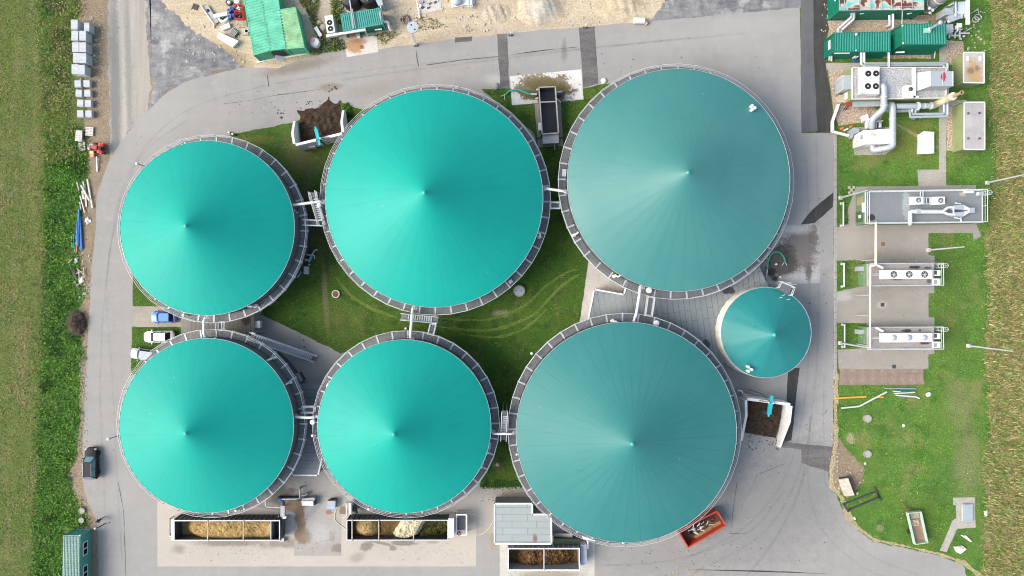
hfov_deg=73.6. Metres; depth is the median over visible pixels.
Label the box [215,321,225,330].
footbridge
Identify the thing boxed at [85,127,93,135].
empty pallet
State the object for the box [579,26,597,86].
trench strip
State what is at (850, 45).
plant building
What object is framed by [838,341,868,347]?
lightning rod
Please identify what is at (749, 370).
inspection port
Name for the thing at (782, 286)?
access ladder
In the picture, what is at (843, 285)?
crash barrier
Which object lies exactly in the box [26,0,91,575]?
ditch weeds
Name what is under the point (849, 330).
lawn
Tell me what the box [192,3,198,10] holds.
empty pallet
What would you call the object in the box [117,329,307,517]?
gas storage tank
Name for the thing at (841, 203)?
crash barrier
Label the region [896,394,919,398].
lying pipe
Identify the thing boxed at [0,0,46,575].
meadow grass
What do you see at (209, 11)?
steel girder
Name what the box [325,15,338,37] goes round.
fan cooler
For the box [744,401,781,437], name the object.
compost heap
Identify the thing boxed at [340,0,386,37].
technical container
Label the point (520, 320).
wheel track
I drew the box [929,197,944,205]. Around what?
fan cooler
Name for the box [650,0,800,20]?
scraped road
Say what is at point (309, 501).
control cabinet
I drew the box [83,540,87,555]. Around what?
window
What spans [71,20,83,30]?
block pallet
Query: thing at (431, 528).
silage heap
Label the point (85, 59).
block pallet
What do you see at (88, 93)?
block pallet
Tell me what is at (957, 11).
gas treatment rig
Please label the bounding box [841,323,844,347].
crash barrier
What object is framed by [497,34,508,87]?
trench strip
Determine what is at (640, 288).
gas pipe
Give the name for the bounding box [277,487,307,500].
pump unit
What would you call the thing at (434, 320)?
steel stair
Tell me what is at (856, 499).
fork frame
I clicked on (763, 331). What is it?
gas storage tank
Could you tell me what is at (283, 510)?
screw conveyor
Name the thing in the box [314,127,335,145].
stirrer arm
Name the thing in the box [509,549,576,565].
dung heap
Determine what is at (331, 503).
control cabinet
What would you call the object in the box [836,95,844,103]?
control cabinet
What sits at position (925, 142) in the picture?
control cabinet
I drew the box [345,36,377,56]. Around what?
concrete pad
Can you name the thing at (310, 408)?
footbridge
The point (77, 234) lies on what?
blue pipe
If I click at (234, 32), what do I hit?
slatted crate
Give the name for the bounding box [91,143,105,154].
compact tractor
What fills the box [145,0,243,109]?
rough road
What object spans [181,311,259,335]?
walkway
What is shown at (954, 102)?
path
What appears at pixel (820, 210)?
trench strip
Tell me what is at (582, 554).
push floor feeder
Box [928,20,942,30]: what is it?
exhaust pipe
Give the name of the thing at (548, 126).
slurry container
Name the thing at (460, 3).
gas skid
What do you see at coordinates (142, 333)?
lawn
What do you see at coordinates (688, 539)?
red skip
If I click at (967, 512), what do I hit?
shaft lid
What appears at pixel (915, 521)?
timber pallet
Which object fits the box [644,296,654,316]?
footbridge
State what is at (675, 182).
gas storage tank
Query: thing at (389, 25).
vent pipe
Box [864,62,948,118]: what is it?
pipe rack
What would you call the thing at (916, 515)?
timber pallet
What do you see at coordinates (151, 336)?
parked car
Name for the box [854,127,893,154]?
concrete pad
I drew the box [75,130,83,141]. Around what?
empty pallet
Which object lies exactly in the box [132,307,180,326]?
parking bay
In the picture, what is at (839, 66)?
path
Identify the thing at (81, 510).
manhole
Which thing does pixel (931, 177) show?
path
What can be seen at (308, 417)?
gas pipe
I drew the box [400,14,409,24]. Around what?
hose coil
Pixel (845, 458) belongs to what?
bare soil
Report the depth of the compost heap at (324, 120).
102.66 m
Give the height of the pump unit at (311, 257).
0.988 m
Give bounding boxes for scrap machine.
[213,12,229,23]
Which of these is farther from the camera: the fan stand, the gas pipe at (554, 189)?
the fan stand
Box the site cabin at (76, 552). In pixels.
[62,529,91,575]
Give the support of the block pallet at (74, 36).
on the ground at (30, 238)
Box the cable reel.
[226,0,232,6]
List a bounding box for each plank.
[80,185,89,200]
[86,179,92,207]
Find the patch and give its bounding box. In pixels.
[455,36,471,42]
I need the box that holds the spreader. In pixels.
[88,150,94,156]
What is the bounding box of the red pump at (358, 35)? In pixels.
[349,33,360,38]
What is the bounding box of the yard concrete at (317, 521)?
[262,464,528,555]
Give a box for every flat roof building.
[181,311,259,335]
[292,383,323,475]
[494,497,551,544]
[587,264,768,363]
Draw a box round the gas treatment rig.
[936,0,977,39]
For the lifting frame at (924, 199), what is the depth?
99.31 m
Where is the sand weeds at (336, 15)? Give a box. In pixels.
[299,0,521,490]
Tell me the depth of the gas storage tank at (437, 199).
93.01 m
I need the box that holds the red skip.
[677,507,725,547]
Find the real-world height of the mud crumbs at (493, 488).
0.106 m
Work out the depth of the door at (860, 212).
101.55 m
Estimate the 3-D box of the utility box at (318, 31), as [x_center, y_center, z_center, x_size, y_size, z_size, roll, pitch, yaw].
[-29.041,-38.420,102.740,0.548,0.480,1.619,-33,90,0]
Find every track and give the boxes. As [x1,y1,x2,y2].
[107,0,151,157]
[335,277,396,317]
[437,274,578,331]
[450,269,578,320]
[460,309,546,337]
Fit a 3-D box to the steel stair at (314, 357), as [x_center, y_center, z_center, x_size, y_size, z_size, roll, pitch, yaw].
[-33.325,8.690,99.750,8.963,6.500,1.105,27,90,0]
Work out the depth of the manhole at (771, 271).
102.74 m
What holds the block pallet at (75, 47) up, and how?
on the ground at (30, 238)
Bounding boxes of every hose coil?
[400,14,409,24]
[972,10,981,22]
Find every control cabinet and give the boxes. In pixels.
[296,372,305,381]
[301,496,316,506]
[304,266,309,273]
[327,498,336,508]
[376,0,384,10]
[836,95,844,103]
[918,131,933,153]
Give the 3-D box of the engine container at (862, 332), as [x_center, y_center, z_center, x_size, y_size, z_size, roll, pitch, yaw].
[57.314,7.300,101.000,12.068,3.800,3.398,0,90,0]
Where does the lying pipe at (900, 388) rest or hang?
on the lawn at (961, 165)
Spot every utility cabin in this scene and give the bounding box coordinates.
[952,52,984,87]
[952,102,984,152]
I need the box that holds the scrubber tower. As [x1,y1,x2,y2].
[923,0,946,13]
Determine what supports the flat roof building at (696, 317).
on the asphalt road at (806, 513)
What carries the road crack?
on the asphalt road at (806, 513)
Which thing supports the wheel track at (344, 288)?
on the lawn at (569, 296)
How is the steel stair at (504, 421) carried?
on the lawn at (569, 296)
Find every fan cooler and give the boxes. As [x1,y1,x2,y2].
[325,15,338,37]
[857,67,878,95]
[879,270,931,278]
[879,333,931,341]
[908,197,922,205]
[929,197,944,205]
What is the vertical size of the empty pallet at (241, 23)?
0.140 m
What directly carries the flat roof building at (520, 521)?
on the yard concrete at (317, 521)
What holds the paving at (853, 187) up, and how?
on the lawn at (961, 165)
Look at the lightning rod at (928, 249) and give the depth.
100.07 m
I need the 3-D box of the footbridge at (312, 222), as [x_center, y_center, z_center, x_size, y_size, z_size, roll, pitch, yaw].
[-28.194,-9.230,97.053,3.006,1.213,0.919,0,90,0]
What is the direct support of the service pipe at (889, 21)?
attached to the plant building at (840, 10)
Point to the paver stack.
(911, 376)
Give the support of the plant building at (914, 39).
on the gravel bed at (866, 26)
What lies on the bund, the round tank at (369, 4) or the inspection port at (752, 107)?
the round tank at (369, 4)
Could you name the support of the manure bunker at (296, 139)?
on the lawn at (569, 296)
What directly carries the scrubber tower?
on the lawn at (961, 165)
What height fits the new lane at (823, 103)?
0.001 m
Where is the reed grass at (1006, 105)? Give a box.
[977,0,1023,575]
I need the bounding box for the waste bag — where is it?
[220,22,230,30]
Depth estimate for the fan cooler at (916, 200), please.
99.15 m
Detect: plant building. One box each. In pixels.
[824,31,890,58]
[828,0,923,20]
[887,23,946,54]
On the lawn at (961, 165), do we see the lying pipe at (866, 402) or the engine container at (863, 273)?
the lying pipe at (866, 402)
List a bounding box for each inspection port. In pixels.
[746,365,752,372]
[749,104,756,111]
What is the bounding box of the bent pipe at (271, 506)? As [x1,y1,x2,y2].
[265,500,279,507]
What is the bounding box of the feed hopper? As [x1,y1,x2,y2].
[553,531,579,545]
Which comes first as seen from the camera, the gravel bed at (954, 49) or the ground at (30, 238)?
the gravel bed at (954, 49)
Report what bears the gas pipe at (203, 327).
attached to the gas storage tank at (211, 425)
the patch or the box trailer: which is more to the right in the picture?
the box trailer
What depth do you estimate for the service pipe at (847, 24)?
101.52 m
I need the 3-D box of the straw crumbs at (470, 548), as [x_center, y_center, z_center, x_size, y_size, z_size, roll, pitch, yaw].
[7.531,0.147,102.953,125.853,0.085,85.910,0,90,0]
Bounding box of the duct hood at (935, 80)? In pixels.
[916,71,952,91]
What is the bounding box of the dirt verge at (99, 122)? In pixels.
[67,0,236,575]
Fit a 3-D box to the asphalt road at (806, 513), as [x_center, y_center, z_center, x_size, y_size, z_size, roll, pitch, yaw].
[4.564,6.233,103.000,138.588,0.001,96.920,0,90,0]
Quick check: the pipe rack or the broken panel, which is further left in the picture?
the pipe rack
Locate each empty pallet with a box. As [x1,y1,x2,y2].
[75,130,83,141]
[78,141,85,150]
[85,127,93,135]
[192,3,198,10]
[238,20,246,27]
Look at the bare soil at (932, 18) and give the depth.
102.98 m
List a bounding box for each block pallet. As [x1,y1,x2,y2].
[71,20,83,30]
[71,31,80,41]
[72,42,79,52]
[72,64,81,76]
[73,53,81,64]
[74,80,83,88]
[75,90,84,97]
[77,100,85,107]
[77,110,85,117]
[78,65,90,77]
[79,31,91,43]
[79,42,91,54]
[79,53,92,65]
[83,80,92,87]
[84,23,94,34]
[84,90,92,97]
[85,100,93,107]
[85,110,93,118]
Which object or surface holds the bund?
on the sand ground at (453, 29)
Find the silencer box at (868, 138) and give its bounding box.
[853,129,888,148]
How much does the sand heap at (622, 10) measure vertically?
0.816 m
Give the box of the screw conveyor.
[277,500,286,541]
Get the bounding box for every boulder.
[319,24,325,30]
[492,83,498,89]
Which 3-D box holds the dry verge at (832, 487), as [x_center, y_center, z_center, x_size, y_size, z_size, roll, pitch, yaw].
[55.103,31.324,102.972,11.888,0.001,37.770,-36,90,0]
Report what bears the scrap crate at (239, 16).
on the sand ground at (453, 29)
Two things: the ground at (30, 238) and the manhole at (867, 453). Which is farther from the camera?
the ground at (30, 238)
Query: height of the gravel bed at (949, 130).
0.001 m
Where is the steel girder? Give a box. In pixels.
[200,4,218,28]
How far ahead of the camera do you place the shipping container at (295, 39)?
100.39 m
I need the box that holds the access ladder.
[773,281,796,299]
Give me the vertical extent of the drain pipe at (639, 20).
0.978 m
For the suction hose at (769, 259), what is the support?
on the manhole at (771, 271)
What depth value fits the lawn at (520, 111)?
102.98 m
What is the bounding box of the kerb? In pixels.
[834,134,836,378]
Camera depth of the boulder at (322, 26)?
102.62 m
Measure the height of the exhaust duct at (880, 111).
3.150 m
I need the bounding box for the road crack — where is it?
[118,47,823,573]
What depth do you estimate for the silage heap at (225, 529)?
101.20 m
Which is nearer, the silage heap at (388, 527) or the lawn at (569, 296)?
the silage heap at (388, 527)
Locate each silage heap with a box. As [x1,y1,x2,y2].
[182,521,269,537]
[356,521,380,535]
[381,521,399,534]
[393,521,424,537]
[419,521,446,535]
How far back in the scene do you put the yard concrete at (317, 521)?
102.99 m
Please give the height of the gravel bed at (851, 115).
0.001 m
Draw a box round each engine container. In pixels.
[842,67,946,104]
[855,263,948,285]
[855,326,948,349]
[856,189,992,224]
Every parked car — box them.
[82,447,100,478]
[130,347,154,360]
[144,330,174,343]
[151,310,176,323]
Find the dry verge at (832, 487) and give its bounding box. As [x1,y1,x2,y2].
[829,372,982,575]
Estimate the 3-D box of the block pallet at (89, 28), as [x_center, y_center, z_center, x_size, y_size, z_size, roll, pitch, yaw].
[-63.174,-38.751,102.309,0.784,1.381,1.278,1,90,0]
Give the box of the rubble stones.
[75,0,985,494]
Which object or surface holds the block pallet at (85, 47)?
on the dirt verge at (99, 122)
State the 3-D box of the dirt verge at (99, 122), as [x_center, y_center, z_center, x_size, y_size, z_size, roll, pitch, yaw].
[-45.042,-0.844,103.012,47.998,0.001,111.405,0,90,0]
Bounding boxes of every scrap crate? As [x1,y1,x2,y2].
[233,3,243,13]
[234,10,244,20]
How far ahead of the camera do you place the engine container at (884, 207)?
100.10 m
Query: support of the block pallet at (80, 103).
on the ground at (30, 238)
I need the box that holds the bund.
[340,0,365,13]
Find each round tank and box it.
[341,0,361,11]
[360,0,377,8]
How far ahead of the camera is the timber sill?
102.85 m
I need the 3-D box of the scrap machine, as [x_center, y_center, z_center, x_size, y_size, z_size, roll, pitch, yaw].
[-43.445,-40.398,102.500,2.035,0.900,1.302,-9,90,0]
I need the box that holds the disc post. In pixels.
[407,21,418,46]
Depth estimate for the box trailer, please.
102.44 m
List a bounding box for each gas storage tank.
[117,135,310,322]
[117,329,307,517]
[312,330,499,517]
[320,84,550,314]
[508,313,741,546]
[557,64,793,299]
[715,286,810,377]
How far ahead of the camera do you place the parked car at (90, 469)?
101.80 m
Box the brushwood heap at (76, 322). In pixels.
[64,307,89,338]
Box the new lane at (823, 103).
[813,0,831,131]
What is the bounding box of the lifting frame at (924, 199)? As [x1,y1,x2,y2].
[906,191,931,204]
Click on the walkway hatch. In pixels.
(563, 172)
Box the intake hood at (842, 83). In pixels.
[835,75,850,94]
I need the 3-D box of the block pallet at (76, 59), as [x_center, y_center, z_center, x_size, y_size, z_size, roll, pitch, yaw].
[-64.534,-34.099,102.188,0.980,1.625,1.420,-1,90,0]
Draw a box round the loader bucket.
[838,476,855,495]
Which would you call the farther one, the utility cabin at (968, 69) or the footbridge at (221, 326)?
the utility cabin at (968, 69)
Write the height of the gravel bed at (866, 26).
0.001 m
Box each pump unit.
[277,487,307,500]
[305,249,317,264]
[343,499,357,517]
[737,389,750,395]
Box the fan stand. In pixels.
[902,67,918,97]
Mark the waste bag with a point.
(227, 26)
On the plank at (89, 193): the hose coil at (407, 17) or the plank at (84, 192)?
the plank at (84, 192)
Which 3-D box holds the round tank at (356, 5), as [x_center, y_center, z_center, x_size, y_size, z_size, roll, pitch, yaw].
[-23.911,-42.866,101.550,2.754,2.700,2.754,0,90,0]
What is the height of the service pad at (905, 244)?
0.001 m
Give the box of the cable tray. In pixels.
[851,101,879,106]
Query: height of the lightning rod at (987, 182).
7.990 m
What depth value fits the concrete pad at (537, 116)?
102.97 m
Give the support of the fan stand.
on the engine container at (895, 80)
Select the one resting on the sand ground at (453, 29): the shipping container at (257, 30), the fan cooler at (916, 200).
the shipping container at (257, 30)
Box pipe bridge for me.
[326,28,368,41]
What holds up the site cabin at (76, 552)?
on the dirt verge at (99, 122)
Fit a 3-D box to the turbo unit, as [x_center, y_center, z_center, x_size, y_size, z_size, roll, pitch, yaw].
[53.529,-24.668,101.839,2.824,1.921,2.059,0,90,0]
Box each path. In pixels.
[826,63,859,69]
[918,46,945,185]
[940,497,975,551]
[949,100,966,104]
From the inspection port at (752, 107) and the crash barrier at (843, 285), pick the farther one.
the crash barrier at (843, 285)
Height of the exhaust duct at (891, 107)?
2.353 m
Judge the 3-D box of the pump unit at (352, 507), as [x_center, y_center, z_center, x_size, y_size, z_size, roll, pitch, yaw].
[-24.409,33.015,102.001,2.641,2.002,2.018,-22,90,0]
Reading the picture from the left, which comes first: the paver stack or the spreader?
the spreader
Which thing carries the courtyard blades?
on the lawn at (569, 296)
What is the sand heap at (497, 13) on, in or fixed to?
on the sand ground at (453, 29)
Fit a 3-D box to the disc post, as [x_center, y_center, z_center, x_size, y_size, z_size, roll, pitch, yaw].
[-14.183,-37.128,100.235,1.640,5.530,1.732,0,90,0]
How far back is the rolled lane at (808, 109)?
102.99 m
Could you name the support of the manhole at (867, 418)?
on the lawn at (961, 165)
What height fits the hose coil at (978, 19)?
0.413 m
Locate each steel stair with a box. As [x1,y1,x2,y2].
[247,330,317,362]
[308,190,325,226]
[400,312,441,323]
[500,402,507,441]
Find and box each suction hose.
[502,89,536,98]
[765,251,786,276]
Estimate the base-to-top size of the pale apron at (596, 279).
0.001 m
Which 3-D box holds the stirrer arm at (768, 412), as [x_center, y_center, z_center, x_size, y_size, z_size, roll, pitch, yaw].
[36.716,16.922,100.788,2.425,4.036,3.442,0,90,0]
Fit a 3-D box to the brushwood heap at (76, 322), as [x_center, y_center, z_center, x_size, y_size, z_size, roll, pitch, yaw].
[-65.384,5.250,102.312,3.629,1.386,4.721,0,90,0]
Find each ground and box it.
[0,0,954,575]
[161,0,664,67]
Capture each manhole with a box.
[78,507,85,513]
[332,290,339,297]
[513,285,524,296]
[768,268,774,275]
[863,414,871,422]
[863,450,871,457]
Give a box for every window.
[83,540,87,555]
[83,564,87,575]
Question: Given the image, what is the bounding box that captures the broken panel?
[953,545,965,553]
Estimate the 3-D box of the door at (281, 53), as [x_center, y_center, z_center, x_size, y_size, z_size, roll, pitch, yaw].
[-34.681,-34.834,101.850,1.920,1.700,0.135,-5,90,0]
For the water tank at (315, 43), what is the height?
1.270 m
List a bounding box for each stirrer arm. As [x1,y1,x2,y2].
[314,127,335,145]
[748,389,773,416]
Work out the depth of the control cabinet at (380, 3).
100.80 m
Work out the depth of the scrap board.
102.74 m
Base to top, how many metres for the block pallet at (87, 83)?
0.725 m
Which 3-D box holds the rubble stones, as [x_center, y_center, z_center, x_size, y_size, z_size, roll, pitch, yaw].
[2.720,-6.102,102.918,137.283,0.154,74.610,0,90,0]
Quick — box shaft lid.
[962,504,972,521]
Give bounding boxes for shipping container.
[244,0,273,60]
[261,0,290,60]
[279,7,309,54]
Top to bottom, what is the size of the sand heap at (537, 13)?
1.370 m
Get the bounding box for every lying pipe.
[835,396,866,398]
[841,391,886,408]
[884,388,916,388]
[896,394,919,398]
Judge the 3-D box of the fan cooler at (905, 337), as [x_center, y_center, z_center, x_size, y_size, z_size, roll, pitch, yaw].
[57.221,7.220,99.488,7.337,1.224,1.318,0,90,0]
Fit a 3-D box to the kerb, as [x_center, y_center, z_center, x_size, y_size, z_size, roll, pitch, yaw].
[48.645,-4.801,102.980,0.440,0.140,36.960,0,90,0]
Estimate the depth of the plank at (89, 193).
102.75 m
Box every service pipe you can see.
[837,13,852,32]
[840,13,854,31]
[860,52,864,66]
[885,15,890,27]
[888,14,893,30]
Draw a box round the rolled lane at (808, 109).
[801,0,817,132]
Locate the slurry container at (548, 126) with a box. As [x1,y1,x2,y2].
[535,86,562,149]
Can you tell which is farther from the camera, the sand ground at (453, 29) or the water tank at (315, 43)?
the sand ground at (453, 29)
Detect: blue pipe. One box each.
[76,221,77,244]
[78,209,79,245]
[80,215,82,248]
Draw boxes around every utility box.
[255,321,261,327]
[314,26,321,37]
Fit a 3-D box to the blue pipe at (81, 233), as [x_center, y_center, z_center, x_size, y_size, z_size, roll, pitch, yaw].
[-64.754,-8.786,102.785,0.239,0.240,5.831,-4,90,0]
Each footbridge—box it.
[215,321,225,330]
[301,405,315,412]
[302,219,324,225]
[428,323,436,335]
[549,202,560,208]
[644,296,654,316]
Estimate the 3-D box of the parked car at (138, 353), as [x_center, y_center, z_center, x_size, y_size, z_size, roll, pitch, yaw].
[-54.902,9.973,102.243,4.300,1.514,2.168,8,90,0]
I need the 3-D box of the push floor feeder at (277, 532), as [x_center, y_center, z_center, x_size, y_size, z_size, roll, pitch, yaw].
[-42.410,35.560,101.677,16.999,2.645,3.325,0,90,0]
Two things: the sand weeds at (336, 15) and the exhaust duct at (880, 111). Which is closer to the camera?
the exhaust duct at (880, 111)
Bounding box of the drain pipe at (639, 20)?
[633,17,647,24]
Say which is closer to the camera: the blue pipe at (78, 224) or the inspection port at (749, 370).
the inspection port at (749, 370)
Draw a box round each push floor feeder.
[169,514,284,541]
[346,510,467,541]
[508,540,586,571]
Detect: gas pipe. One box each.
[202,316,208,337]
[293,200,324,205]
[295,414,317,418]
[409,306,415,339]
[491,429,515,434]
[543,187,567,193]
[632,285,644,321]
[856,223,876,347]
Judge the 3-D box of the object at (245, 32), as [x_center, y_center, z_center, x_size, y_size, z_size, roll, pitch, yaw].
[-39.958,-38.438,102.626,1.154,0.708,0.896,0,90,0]
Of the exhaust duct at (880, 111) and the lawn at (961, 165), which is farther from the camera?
the lawn at (961, 165)
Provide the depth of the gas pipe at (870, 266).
98.73 m
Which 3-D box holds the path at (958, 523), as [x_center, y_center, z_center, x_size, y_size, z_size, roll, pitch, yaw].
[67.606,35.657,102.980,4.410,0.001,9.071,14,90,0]
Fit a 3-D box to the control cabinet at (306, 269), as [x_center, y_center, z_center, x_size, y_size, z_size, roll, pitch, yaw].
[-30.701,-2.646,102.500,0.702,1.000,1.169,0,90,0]
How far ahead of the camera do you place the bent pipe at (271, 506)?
101.71 m
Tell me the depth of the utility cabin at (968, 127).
100.25 m
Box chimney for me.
[932,90,963,108]
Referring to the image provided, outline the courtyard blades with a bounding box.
[131,85,857,486]
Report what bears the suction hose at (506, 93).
on the lawn at (520, 111)
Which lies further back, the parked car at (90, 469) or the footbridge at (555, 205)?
the parked car at (90, 469)
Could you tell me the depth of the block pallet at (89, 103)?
102.28 m
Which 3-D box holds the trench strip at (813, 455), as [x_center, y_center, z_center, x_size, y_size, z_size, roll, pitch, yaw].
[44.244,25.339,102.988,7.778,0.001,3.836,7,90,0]
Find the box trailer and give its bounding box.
[901,503,927,544]
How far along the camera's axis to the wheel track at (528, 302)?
102.98 m
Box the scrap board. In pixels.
[70,266,76,277]
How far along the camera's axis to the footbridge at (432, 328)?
97.55 m
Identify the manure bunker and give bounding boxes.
[291,110,347,149]
[737,394,791,446]
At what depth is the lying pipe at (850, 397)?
102.78 m
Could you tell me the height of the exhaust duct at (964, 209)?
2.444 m
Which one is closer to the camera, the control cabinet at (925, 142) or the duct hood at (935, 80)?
the duct hood at (935, 80)
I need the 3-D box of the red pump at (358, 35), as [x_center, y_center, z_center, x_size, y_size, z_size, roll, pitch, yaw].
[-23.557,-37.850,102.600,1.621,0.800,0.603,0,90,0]
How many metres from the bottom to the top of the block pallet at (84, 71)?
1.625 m
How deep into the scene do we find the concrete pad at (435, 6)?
102.98 m
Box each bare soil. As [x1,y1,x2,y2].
[832,437,864,497]
[911,13,943,22]
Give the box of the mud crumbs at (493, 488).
[107,12,926,574]
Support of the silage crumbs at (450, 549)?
on the asphalt road at (806, 513)
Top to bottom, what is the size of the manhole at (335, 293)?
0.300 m
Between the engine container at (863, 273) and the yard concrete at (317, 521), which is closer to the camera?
the engine container at (863, 273)
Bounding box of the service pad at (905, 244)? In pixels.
[836,185,980,368]
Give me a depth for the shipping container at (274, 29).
100.37 m
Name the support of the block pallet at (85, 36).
on the dirt verge at (99, 122)
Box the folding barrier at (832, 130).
[830,103,850,136]
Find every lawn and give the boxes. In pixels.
[131,327,180,372]
[133,275,161,306]
[230,102,587,487]
[482,84,610,180]
[835,0,1005,575]
[836,188,847,226]
[837,260,857,290]
[837,323,858,347]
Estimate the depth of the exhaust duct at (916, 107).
100.42 m
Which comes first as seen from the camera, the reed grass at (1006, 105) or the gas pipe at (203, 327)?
the gas pipe at (203, 327)
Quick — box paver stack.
[900,373,922,380]
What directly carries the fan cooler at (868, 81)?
on the engine container at (895, 80)
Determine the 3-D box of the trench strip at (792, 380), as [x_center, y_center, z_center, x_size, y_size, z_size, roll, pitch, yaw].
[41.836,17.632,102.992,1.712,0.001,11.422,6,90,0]
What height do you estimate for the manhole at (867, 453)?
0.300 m
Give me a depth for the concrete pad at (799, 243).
102.99 m
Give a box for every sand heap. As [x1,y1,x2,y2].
[482,3,510,24]
[516,0,567,27]
[591,0,650,21]
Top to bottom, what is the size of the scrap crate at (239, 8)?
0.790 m
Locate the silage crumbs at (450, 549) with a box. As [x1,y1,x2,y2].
[178,540,695,574]
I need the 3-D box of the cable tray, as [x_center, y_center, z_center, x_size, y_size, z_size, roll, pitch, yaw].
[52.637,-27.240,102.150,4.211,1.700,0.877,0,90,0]
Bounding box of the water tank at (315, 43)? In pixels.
[310,38,320,48]
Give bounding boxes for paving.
[839,369,923,384]
[848,186,854,193]
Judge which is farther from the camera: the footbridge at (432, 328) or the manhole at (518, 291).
the manhole at (518, 291)
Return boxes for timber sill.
[257,54,306,62]
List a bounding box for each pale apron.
[500,519,594,575]
[580,262,622,321]
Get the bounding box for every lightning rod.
[838,190,867,199]
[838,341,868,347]
[926,246,964,251]
[966,344,1012,351]
[985,174,1023,184]
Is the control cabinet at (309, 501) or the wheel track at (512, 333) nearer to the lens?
the control cabinet at (309, 501)
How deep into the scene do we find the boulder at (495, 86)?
102.63 m
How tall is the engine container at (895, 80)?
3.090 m
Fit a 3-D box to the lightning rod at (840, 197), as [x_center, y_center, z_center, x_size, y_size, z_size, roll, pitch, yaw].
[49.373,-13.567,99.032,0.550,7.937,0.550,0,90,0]
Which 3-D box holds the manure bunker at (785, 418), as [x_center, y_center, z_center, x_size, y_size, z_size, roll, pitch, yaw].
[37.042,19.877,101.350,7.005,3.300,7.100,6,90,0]
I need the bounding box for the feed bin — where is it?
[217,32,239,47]
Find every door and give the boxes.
[271,51,286,56]
[856,211,862,222]
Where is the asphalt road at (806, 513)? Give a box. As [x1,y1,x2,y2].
[82,7,966,575]
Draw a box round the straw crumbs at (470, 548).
[154,4,979,573]
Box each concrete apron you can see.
[157,501,475,566]
[260,315,339,382]
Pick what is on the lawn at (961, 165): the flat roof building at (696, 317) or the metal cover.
the metal cover
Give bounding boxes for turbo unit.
[860,114,882,129]
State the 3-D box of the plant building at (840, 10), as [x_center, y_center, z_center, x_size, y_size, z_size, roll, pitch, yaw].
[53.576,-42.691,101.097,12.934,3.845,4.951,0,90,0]
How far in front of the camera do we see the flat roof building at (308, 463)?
100.50 m
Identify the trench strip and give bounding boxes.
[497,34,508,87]
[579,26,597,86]
[782,441,831,471]
[784,368,799,441]
[802,193,832,223]
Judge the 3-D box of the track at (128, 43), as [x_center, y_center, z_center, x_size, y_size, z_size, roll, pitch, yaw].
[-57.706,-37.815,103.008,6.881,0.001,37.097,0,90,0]
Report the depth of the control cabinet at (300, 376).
101.60 m
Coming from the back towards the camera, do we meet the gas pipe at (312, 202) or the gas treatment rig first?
the gas treatment rig
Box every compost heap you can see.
[297,97,341,141]
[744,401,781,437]
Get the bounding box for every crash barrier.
[840,202,843,226]
[840,263,844,287]
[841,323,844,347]
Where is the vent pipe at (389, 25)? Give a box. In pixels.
[380,6,391,30]
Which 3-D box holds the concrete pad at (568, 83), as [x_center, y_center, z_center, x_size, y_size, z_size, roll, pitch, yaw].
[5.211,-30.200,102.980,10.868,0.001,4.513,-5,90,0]
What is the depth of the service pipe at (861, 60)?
100.50 m
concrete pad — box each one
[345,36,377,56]
[419,0,441,13]
[510,69,582,104]
[535,102,562,146]
[766,224,819,283]
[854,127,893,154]
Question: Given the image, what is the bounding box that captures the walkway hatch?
[562,169,565,176]
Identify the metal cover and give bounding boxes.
[847,127,858,139]
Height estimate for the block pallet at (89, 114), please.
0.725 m
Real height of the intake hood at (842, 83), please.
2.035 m
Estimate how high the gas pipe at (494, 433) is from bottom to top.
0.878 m
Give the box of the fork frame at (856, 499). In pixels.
[842,487,880,512]
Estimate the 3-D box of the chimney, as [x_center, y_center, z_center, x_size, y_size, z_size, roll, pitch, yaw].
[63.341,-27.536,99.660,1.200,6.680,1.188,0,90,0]
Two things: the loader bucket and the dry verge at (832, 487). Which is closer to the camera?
the loader bucket
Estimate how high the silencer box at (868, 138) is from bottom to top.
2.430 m
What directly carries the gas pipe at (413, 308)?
attached to the gas storage tank at (404, 424)
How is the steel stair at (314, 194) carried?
on the lawn at (569, 296)
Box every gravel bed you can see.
[827,15,930,58]
[828,70,881,125]
[946,40,963,63]
[946,105,954,150]
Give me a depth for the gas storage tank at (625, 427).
93.44 m
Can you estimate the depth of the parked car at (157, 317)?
101.94 m
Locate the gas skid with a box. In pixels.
[451,0,474,7]
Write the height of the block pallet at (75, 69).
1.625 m
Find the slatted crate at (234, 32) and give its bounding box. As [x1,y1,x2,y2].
[229,28,238,37]
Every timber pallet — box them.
[910,513,919,518]
[910,519,918,525]
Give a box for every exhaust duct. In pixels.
[868,83,887,128]
[869,102,895,152]
[886,102,933,119]
[908,202,974,225]
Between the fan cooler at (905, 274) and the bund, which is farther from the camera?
the bund
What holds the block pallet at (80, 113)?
on the ground at (30, 238)
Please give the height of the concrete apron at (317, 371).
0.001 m
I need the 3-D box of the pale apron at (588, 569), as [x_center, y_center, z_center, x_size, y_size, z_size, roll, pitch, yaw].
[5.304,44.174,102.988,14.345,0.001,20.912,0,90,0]
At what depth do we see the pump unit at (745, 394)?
101.96 m

